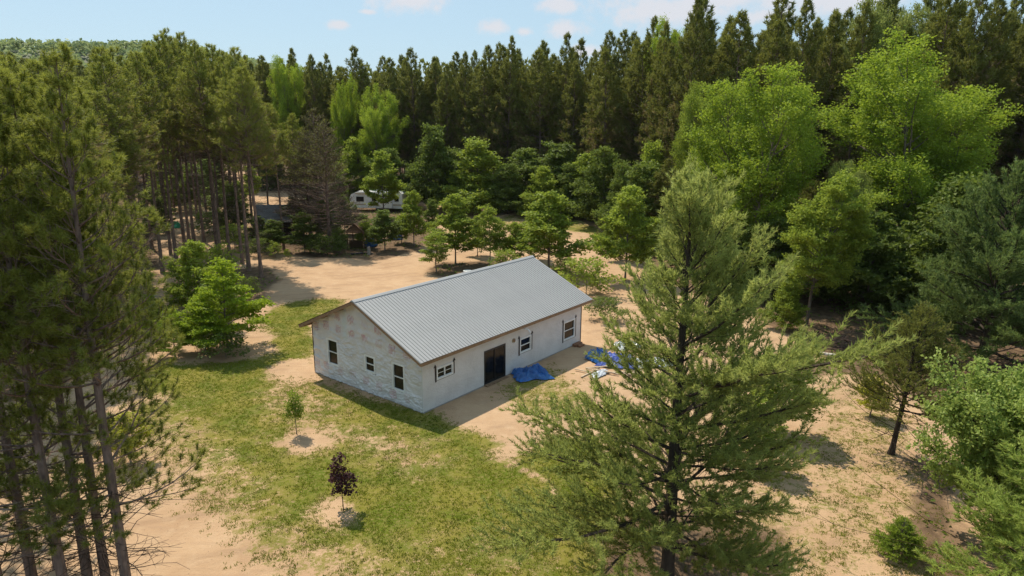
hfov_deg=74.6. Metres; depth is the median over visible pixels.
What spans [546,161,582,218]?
broadleaf tree
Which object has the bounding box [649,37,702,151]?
red pine
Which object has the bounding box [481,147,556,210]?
broadleaf tree
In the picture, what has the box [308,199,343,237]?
broadleaf tree
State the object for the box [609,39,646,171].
red pine
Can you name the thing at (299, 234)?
broadleaf tree
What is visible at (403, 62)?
red pine
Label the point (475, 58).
red pine
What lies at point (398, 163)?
broadleaf tree
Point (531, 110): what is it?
red pine
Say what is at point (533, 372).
blue tarp
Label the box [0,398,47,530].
red pine
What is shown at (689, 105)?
broadleaf tree
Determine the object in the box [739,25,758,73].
red pine
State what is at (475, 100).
red pine
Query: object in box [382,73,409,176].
red pine
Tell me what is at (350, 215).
broadleaf tree
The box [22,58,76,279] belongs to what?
red pine
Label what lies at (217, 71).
red pine
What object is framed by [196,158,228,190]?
broadleaf tree
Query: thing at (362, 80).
red pine
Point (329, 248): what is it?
shrub
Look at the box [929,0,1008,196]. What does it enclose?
red pine
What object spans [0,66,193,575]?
red pine
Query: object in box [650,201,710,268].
broadleaf tree
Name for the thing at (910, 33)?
red pine
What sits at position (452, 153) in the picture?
broadleaf tree
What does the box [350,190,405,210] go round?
camper
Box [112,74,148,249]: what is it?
red pine
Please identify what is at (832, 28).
red pine
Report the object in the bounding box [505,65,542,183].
red pine
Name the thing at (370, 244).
blue tarp
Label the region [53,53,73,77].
red pine
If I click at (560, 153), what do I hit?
broadleaf tree
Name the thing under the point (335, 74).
red pine
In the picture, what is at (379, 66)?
red pine
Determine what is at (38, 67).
red pine
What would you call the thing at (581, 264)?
shrub
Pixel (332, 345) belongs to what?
window
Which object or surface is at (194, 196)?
red pine
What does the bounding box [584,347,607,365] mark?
blue tarp
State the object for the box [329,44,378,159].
red pine
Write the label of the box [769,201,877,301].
white pine
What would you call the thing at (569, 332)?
window
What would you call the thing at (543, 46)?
red pine
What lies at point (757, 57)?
red pine
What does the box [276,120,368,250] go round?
bare pine
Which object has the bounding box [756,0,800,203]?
red pine
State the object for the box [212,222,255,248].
shrub
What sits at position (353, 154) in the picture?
broadleaf tree
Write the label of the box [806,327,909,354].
brush pile
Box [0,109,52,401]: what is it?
red pine
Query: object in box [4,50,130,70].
hills
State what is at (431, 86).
red pine
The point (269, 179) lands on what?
young conifer
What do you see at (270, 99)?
red pine
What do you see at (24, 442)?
red pine
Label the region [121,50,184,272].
red pine
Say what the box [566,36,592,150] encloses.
red pine
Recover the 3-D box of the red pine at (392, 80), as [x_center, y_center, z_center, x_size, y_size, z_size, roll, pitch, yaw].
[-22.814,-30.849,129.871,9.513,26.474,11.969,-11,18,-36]
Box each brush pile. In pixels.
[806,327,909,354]
[953,346,1022,377]
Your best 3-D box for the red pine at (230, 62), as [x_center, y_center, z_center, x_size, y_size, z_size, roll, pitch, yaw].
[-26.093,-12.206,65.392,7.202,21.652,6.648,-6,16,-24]
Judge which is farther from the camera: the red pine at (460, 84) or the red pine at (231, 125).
the red pine at (460, 84)
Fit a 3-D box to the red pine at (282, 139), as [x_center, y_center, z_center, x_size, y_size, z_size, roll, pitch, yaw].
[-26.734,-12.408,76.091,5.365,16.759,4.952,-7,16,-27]
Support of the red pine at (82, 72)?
on the ground at (346, 276)
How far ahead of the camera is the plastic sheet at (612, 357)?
41.93 m
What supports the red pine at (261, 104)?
on the ground at (346, 276)
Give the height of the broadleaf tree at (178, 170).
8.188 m
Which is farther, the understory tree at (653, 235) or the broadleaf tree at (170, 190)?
the broadleaf tree at (170, 190)
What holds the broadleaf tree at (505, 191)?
on the ground at (346, 276)
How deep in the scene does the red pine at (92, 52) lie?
149.14 m
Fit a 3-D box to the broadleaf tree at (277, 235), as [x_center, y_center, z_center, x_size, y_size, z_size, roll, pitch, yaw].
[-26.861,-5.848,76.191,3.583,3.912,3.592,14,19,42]
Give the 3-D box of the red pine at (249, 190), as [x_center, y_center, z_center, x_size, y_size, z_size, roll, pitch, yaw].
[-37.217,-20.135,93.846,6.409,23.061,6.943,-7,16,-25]
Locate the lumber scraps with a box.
[575,365,643,376]
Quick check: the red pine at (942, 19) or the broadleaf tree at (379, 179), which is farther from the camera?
the broadleaf tree at (379, 179)
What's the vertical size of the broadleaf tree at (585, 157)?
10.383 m
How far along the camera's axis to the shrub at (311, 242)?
75.36 m
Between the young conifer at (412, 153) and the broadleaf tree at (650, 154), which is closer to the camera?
the broadleaf tree at (650, 154)
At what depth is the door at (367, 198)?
110.69 m
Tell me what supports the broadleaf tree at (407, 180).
on the ground at (346, 276)
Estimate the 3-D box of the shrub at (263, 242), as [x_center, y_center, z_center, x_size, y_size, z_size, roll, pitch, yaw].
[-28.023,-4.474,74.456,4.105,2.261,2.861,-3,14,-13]
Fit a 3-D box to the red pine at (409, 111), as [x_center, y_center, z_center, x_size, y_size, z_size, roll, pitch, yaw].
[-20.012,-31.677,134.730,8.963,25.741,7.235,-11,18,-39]
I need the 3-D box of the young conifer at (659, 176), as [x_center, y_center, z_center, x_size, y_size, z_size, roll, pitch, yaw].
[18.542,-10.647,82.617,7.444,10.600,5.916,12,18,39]
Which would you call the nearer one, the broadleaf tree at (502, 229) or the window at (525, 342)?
the window at (525, 342)
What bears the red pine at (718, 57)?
on the ground at (346, 276)
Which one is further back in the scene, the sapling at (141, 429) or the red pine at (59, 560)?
the sapling at (141, 429)
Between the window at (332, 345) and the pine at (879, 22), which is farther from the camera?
the pine at (879, 22)
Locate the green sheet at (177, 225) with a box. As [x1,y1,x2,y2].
[169,221,179,227]
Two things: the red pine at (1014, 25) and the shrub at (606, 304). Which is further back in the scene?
the red pine at (1014, 25)
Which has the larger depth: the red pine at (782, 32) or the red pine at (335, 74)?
the red pine at (335, 74)
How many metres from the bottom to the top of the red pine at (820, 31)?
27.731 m
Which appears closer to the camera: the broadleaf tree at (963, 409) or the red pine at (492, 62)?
the broadleaf tree at (963, 409)
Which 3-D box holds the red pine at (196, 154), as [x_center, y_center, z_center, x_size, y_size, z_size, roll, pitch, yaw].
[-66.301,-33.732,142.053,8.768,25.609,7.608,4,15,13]
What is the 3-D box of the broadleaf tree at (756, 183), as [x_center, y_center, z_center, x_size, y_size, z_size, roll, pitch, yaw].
[22.441,-9.714,60.259,11.378,19.993,13.876,-6,15,-24]
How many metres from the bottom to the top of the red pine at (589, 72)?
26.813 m
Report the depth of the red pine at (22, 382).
26.23 m
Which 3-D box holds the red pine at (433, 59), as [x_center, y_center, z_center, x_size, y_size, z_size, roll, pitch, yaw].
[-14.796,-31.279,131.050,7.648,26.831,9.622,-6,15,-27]
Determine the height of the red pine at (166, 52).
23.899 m
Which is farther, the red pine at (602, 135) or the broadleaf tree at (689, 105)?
the red pine at (602, 135)
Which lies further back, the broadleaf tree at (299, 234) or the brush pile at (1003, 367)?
the broadleaf tree at (299, 234)
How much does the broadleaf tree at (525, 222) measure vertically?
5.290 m
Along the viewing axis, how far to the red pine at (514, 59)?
115.80 m
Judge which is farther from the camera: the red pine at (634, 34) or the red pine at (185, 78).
the red pine at (634, 34)
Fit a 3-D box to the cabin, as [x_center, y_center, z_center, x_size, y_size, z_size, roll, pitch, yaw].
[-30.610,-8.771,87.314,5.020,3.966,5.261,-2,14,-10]
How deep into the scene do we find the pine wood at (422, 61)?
149.64 m
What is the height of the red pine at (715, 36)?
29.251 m
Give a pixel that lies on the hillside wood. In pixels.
(29, 44)
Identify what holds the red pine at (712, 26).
on the ground at (346, 276)
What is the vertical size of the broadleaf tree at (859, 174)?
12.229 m
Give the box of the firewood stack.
[349,240,363,247]
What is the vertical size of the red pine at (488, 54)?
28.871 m
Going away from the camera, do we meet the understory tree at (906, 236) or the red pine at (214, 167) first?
the understory tree at (906, 236)
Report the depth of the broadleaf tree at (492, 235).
69.07 m
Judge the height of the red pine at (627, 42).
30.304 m
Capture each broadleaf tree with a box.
[130,294,179,328]
[133,187,176,233]
[143,147,171,187]
[146,308,198,356]
[156,157,184,194]
[157,174,186,205]
[161,239,225,309]
[166,162,218,207]
[173,294,233,350]
[183,257,276,348]
[189,280,237,317]
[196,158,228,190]
[207,188,241,212]
[209,183,252,232]
[232,181,248,204]
[242,215,273,240]
[243,166,261,193]
[259,219,288,252]
[266,52,308,181]
[280,212,324,252]
[281,196,304,225]
[297,185,323,217]
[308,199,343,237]
[328,136,375,194]
[329,72,361,173]
[329,173,352,212]
[330,227,348,247]
[335,194,358,229]
[351,213,375,225]
[354,81,411,175]
[354,219,375,247]
[359,150,406,208]
[363,147,408,198]
[366,209,405,250]
[394,215,409,242]
[396,189,438,245]
[402,122,465,211]
[403,163,415,199]
[413,146,476,207]
[418,231,452,271]
[422,198,443,228]
[424,193,484,263]
[439,136,507,214]
[461,216,485,255]
[471,202,506,265]
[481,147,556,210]
[484,163,526,214]
[492,220,507,254]
[504,222,528,256]
[511,190,600,267]
[514,165,563,214]
[515,218,539,247]
[523,140,581,196]
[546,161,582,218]
[552,152,601,219]
[567,145,630,222]
[589,184,661,280]
[590,160,665,229]
[594,160,632,231]
[596,201,644,260]
[625,138,675,215]
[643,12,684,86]
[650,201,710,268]
[668,79,739,194]
[681,61,833,281]
[683,128,738,265]
[718,231,775,295]
[726,391,793,456]
[731,213,815,300]
[750,352,823,425]
[757,276,810,329]
[775,167,890,325]
[803,209,918,311]
[812,25,1023,231]
[820,159,874,300]
[847,171,1023,318]
[905,347,1023,554]
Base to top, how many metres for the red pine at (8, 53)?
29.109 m
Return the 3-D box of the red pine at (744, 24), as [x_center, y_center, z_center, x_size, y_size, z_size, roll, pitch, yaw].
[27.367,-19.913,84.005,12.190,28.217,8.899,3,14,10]
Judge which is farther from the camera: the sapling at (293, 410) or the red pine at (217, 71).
the red pine at (217, 71)
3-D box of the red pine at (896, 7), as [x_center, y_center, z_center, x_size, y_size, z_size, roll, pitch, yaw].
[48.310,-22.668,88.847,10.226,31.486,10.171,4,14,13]
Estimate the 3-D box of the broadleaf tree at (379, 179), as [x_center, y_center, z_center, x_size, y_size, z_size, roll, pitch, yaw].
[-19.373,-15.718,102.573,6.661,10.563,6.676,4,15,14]
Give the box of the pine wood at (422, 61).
[68,40,1015,218]
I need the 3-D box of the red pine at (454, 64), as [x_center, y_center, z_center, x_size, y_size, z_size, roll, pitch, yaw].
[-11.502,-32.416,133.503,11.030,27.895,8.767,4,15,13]
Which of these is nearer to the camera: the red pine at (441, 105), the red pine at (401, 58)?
the red pine at (441, 105)
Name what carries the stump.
on the ground at (346, 276)
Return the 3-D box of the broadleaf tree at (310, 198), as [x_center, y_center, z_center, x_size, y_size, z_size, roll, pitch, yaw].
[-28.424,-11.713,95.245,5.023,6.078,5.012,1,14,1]
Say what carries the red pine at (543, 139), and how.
on the ground at (346, 276)
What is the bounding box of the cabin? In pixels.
[256,204,295,238]
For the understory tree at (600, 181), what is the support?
on the ground at (346, 276)
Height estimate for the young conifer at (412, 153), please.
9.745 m
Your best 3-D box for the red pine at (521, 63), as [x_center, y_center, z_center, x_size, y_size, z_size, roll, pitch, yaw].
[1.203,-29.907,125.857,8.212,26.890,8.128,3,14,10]
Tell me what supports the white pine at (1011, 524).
on the ground at (346, 276)
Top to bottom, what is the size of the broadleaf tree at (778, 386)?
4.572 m
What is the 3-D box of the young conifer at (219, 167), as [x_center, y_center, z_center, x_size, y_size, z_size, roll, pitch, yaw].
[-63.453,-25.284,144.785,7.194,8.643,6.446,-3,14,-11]
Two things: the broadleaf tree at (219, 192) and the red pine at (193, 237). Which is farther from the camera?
the broadleaf tree at (219, 192)
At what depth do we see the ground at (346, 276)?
30.72 m
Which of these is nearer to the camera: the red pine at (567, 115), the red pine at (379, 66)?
the red pine at (567, 115)
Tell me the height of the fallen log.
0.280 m
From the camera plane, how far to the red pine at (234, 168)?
92.26 m
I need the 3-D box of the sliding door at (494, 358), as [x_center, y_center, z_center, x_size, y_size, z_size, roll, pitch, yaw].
[-0.920,4.467,39.265,0.390,2.080,2.020,11,18,37]
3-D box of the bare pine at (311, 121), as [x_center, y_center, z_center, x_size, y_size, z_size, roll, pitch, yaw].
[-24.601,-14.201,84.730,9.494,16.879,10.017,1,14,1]
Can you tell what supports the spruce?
on the ground at (346, 276)
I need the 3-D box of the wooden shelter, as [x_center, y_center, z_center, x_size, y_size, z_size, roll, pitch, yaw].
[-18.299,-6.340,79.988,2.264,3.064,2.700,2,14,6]
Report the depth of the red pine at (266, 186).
89.72 m
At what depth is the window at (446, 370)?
35.98 m
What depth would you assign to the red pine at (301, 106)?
140.89 m
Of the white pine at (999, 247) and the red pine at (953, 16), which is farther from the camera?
the red pine at (953, 16)
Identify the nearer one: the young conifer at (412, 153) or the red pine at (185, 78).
the red pine at (185, 78)
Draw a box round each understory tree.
[583,158,618,202]
[643,216,705,247]
[855,232,969,299]
[870,196,930,245]
[892,236,980,315]
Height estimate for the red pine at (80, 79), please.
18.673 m
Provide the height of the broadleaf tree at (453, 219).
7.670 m
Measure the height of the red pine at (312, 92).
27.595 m
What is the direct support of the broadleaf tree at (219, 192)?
on the ground at (346, 276)
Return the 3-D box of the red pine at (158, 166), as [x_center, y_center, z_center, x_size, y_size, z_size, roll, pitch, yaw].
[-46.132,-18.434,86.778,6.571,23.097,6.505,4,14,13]
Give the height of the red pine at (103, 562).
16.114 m
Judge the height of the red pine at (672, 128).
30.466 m
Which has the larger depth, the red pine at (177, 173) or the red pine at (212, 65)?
the red pine at (177, 173)
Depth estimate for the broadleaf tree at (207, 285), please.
48.04 m
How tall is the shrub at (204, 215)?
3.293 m
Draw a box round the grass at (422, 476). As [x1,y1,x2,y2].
[117,295,963,575]
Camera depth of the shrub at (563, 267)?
63.90 m
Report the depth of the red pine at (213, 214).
73.02 m
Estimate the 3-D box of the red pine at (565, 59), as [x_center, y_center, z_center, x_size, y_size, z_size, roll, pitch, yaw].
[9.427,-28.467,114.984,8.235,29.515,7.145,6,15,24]
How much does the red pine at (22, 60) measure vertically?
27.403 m
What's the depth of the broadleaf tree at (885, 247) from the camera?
52.50 m
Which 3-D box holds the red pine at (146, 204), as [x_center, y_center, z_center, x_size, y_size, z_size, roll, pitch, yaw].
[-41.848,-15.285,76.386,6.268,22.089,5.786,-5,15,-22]
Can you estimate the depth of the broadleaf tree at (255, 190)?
120.59 m
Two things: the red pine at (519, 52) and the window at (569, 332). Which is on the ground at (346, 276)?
the red pine at (519, 52)
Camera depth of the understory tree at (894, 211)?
59.30 m
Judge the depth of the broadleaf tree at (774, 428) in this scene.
29.10 m
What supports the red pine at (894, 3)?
on the ground at (346, 276)
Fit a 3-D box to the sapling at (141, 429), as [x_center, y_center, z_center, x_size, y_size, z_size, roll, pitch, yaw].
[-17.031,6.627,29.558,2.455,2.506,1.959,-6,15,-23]
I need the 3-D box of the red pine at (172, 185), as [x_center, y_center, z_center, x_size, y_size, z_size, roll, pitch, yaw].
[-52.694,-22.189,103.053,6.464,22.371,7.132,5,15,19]
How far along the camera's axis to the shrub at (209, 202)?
102.98 m
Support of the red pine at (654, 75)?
on the ground at (346, 276)
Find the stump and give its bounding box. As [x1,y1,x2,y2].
[367,247,373,254]
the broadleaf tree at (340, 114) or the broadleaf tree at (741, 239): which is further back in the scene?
the broadleaf tree at (340, 114)
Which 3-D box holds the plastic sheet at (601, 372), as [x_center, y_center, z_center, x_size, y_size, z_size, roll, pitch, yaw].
[5.324,5.086,40.629,0.660,0.205,1.737,14,19,43]
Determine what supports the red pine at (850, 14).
on the ground at (346, 276)
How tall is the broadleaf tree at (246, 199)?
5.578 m
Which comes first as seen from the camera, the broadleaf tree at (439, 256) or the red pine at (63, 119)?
the red pine at (63, 119)
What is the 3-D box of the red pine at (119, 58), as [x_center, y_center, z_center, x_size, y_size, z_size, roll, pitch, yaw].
[-34.478,-10.787,60.541,7.380,21.156,7.455,3,14,10]
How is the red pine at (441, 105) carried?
on the ground at (346, 276)
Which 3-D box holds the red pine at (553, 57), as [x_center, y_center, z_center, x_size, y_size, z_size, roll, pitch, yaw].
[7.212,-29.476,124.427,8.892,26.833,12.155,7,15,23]
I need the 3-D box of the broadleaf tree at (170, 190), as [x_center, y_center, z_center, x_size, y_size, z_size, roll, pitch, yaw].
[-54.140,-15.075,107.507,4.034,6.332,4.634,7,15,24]
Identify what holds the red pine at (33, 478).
on the ground at (346, 276)
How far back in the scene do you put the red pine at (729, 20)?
90.87 m
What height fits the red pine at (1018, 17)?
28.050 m
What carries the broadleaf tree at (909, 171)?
on the ground at (346, 276)
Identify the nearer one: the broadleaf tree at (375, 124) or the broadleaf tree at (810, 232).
the broadleaf tree at (810, 232)
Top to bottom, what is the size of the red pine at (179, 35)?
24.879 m
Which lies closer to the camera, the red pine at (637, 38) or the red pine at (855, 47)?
the red pine at (855, 47)
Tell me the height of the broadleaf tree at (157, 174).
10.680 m
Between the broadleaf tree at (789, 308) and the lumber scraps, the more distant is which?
the broadleaf tree at (789, 308)
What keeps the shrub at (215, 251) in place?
on the ground at (346, 276)
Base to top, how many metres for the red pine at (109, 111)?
17.137 m
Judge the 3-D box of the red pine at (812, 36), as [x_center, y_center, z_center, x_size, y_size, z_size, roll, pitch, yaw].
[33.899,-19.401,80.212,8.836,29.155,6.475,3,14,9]
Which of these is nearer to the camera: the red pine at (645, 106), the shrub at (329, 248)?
the shrub at (329, 248)
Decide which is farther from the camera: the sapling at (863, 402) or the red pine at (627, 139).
the red pine at (627, 139)
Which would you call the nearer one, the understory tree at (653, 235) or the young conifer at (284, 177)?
the understory tree at (653, 235)
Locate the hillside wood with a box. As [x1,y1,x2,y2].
[0,37,322,86]
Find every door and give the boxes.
[365,196,369,206]
[484,343,509,386]
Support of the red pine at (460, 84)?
on the ground at (346, 276)
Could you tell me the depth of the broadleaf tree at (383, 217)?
77.25 m
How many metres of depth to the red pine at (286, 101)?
134.75 m
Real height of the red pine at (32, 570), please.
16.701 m
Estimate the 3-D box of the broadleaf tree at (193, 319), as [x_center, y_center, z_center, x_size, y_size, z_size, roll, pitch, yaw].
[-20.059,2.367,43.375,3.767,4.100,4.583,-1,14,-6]
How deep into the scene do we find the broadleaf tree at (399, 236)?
82.13 m
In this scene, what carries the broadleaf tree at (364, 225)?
on the ground at (346, 276)
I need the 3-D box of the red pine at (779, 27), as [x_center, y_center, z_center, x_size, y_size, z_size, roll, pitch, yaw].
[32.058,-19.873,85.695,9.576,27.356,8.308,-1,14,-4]
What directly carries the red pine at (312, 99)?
on the ground at (346, 276)
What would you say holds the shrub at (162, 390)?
on the ground at (346, 276)
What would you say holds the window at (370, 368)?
in the house
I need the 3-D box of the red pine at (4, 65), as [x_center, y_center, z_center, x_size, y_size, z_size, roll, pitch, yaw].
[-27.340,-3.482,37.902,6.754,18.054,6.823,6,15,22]
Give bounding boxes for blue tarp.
[363,238,377,246]
[511,363,554,381]
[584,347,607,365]
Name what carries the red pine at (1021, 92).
on the ground at (346, 276)
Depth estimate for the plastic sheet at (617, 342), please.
45.35 m
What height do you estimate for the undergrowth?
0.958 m
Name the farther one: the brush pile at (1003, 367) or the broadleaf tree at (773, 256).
the broadleaf tree at (773, 256)
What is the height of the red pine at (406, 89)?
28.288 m
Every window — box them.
[326,338,338,366]
[356,197,363,201]
[364,354,375,373]
[391,362,404,392]
[436,362,453,379]
[520,334,531,353]
[563,318,575,341]
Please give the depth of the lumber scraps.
40.94 m
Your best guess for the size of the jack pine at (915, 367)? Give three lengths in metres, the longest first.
7.522 x 7.496 x 5.881 m
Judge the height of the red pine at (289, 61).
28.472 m
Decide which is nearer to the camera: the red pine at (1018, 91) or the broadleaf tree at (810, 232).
the broadleaf tree at (810, 232)
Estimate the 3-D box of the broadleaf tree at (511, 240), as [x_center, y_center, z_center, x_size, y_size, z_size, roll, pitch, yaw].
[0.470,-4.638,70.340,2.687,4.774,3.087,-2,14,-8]
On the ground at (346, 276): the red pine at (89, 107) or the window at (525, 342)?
the red pine at (89, 107)
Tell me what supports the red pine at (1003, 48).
on the ground at (346, 276)
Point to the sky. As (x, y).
(387, 28)
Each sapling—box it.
[100,410,155,463]
[282,387,305,433]
[327,451,361,510]
[852,374,894,416]
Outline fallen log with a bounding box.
[351,252,372,254]
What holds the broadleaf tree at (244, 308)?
on the ground at (346, 276)
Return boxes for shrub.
[160,382,167,396]
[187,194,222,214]
[189,211,221,233]
[196,324,252,358]
[198,243,247,273]
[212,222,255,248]
[235,275,263,298]
[243,237,276,254]
[266,240,284,255]
[283,249,291,258]
[301,237,325,252]
[310,232,348,252]
[487,248,521,265]
[547,254,585,276]
[554,255,626,294]
[583,295,630,318]
[584,278,602,290]
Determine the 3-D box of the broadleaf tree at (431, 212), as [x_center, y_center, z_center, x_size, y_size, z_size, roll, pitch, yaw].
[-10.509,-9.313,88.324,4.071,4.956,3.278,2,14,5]
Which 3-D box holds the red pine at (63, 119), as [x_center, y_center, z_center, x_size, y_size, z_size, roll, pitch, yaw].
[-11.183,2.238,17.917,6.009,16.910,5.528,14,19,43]
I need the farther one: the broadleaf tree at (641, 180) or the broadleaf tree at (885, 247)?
the broadleaf tree at (641, 180)
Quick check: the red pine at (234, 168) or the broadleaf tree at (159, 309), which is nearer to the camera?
the broadleaf tree at (159, 309)
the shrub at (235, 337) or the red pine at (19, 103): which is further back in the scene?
the shrub at (235, 337)
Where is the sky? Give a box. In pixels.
[0,0,1023,88]
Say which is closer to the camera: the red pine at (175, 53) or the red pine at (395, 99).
the red pine at (175, 53)
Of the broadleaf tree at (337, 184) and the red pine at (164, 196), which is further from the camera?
the broadleaf tree at (337, 184)
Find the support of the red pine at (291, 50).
on the ground at (346, 276)
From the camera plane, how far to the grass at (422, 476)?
29.12 m
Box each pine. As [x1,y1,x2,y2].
[0,40,207,575]
[0,54,25,98]
[0,58,90,371]
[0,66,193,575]
[0,67,66,346]
[0,68,160,575]
[0,76,203,575]
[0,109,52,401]
[0,136,114,568]
[0,194,155,575]
[0,257,111,575]
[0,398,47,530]
[1,340,55,453]
[6,51,20,69]
[16,59,122,345]
[17,57,25,66]
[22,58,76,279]
[39,65,126,325]
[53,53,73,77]
[59,75,112,290]
[70,44,164,293]
[72,75,135,279]
[74,60,87,77]
[77,89,158,307]
[82,45,167,275]
[82,64,133,249]
[87,48,101,74]
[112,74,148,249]
[116,53,158,248]
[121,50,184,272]
[134,44,188,262]
[136,41,182,255]
[146,32,199,246]
[146,141,175,232]
[146,143,167,197]
[155,27,200,242]
[160,138,179,214]
[163,38,234,257]
[164,82,190,222]
[167,35,207,241]
[169,31,211,241]
[169,143,202,163]
[175,139,204,219]
[176,46,227,249]
[180,141,217,163]
[183,43,241,256]
[192,63,216,224]
[195,54,226,227]
[199,47,254,264]
[200,45,277,270]
[207,65,285,276]
[208,56,241,233]
[211,63,250,227]
[215,146,239,175]
[234,64,268,175]
[237,59,262,218]
[248,60,256,76]
[251,55,290,189]
[252,105,283,204]
[258,103,296,250]
[259,66,275,107]
[267,130,350,239]
[268,69,311,188]
[270,58,302,190]
[276,112,311,230]
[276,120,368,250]
[278,107,354,220]
[286,48,303,88]
[286,54,304,173]
[299,54,330,185]
[299,70,320,177]
[302,62,323,166]
[305,62,333,172]
[320,53,334,100]
[321,72,360,167]
[327,65,344,161]
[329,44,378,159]
[346,63,376,161]
[369,70,383,90]
[371,57,413,170]
[372,55,389,143]
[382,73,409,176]
[393,46,431,165]
[394,59,419,183]
[394,64,418,163]
[395,54,413,172]
[414,61,461,155]
[417,56,447,142]
[421,63,464,159]
[441,74,479,147]
[442,51,471,127]
[449,50,479,159]
[455,59,508,199]
[463,152,915,575]
[466,50,479,104]
[470,64,484,110]
[473,44,494,171]
[476,45,520,169]
[483,41,511,173]
[487,35,525,169]
[499,54,527,140]
[504,47,570,165]
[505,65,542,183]
[508,48,527,86]
[513,40,558,155]
[525,53,566,150]
[538,63,575,161]
[543,32,584,156]
[554,61,589,155]
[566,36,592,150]
[576,46,633,164]
[576,49,606,150]
[578,30,628,155]
[583,44,611,146]
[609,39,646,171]
[611,29,632,109]
[611,43,654,171]
[622,31,641,90]
[624,15,660,150]
[624,35,640,155]
[630,31,655,154]
[631,43,681,164]
[634,20,677,164]
[638,42,684,170]
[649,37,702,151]
[653,0,715,182]
[656,0,734,161]
[688,8,776,173]
[696,33,745,227]
[708,14,742,88]
[711,32,717,56]
[739,17,798,209]
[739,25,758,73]
[755,30,772,84]
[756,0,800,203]
[763,12,792,85]
[767,0,834,204]
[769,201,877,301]
[779,15,833,201]
[792,435,1023,575]
[803,10,845,197]
[806,7,853,198]
[817,0,889,189]
[823,0,905,188]
[832,300,980,476]
[833,7,855,71]
[838,0,936,187]
[851,20,914,191]
[855,156,1023,376]
[884,0,900,26]
[884,0,986,185]
[889,0,982,218]
[907,0,957,92]
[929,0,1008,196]
[938,0,1022,189]
[975,23,1023,222]
[982,7,1023,202]
[985,24,1023,221]
[1004,0,1023,38]
[1006,11,1023,173]
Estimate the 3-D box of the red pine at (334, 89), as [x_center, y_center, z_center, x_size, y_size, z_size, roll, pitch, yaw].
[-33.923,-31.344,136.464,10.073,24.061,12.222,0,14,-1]
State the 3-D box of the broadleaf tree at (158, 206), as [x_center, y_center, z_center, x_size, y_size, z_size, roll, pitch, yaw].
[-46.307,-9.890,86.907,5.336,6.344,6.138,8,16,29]
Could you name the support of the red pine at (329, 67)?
on the ground at (346, 276)
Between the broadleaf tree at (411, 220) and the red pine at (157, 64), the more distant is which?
the broadleaf tree at (411, 220)
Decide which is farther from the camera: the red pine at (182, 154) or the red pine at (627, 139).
the red pine at (182, 154)
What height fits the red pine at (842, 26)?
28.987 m
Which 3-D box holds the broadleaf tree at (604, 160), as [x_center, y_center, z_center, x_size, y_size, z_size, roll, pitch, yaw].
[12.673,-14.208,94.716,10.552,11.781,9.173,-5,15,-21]
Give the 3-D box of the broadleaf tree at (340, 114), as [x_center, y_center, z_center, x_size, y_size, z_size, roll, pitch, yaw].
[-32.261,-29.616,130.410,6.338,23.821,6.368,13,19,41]
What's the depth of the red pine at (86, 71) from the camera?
65.06 m
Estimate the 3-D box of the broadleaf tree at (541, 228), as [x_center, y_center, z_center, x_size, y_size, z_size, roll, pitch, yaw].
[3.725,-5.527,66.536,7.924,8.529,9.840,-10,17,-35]
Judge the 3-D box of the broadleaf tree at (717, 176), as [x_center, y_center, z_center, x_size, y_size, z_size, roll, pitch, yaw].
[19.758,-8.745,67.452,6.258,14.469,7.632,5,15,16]
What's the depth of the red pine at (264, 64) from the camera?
137.49 m
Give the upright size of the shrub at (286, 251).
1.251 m
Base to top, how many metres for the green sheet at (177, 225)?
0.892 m
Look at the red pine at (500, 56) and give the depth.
118.22 m
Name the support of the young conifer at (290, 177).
on the ground at (346, 276)
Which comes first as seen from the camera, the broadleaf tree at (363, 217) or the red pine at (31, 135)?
the red pine at (31, 135)
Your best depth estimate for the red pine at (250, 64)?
144.82 m
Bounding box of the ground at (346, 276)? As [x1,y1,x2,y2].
[0,160,1023,575]
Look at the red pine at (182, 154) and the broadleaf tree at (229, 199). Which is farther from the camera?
the red pine at (182, 154)
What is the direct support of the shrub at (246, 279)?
on the ground at (346, 276)
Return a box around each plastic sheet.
[592,369,607,377]
[594,352,633,368]
[615,340,640,349]
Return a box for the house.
[298,255,592,413]
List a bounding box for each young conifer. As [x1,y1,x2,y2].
[211,155,232,181]
[255,156,285,190]
[262,156,290,190]
[286,144,311,181]
[400,148,426,176]
[572,148,583,162]
[643,158,679,216]
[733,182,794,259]
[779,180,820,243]
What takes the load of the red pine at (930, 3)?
on the ground at (346, 276)
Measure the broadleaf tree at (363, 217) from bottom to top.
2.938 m
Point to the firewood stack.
(355, 243)
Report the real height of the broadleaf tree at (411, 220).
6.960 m
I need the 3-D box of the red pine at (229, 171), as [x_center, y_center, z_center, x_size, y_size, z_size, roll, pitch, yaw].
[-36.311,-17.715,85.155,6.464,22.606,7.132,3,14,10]
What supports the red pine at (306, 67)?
on the ground at (346, 276)
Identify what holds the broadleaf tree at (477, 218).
on the ground at (346, 276)
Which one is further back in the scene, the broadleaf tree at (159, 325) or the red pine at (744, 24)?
the red pine at (744, 24)
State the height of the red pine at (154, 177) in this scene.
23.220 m
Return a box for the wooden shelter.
[345,220,365,248]
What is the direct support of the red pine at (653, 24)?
on the ground at (346, 276)
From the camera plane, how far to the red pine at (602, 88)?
110.09 m
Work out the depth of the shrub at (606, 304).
51.20 m
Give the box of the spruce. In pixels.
[868,513,934,566]
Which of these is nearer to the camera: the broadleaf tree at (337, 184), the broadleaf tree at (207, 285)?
the broadleaf tree at (207, 285)
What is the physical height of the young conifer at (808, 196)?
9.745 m
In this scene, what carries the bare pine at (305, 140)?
on the ground at (346, 276)
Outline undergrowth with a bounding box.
[9,207,1023,567]
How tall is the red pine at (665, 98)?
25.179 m

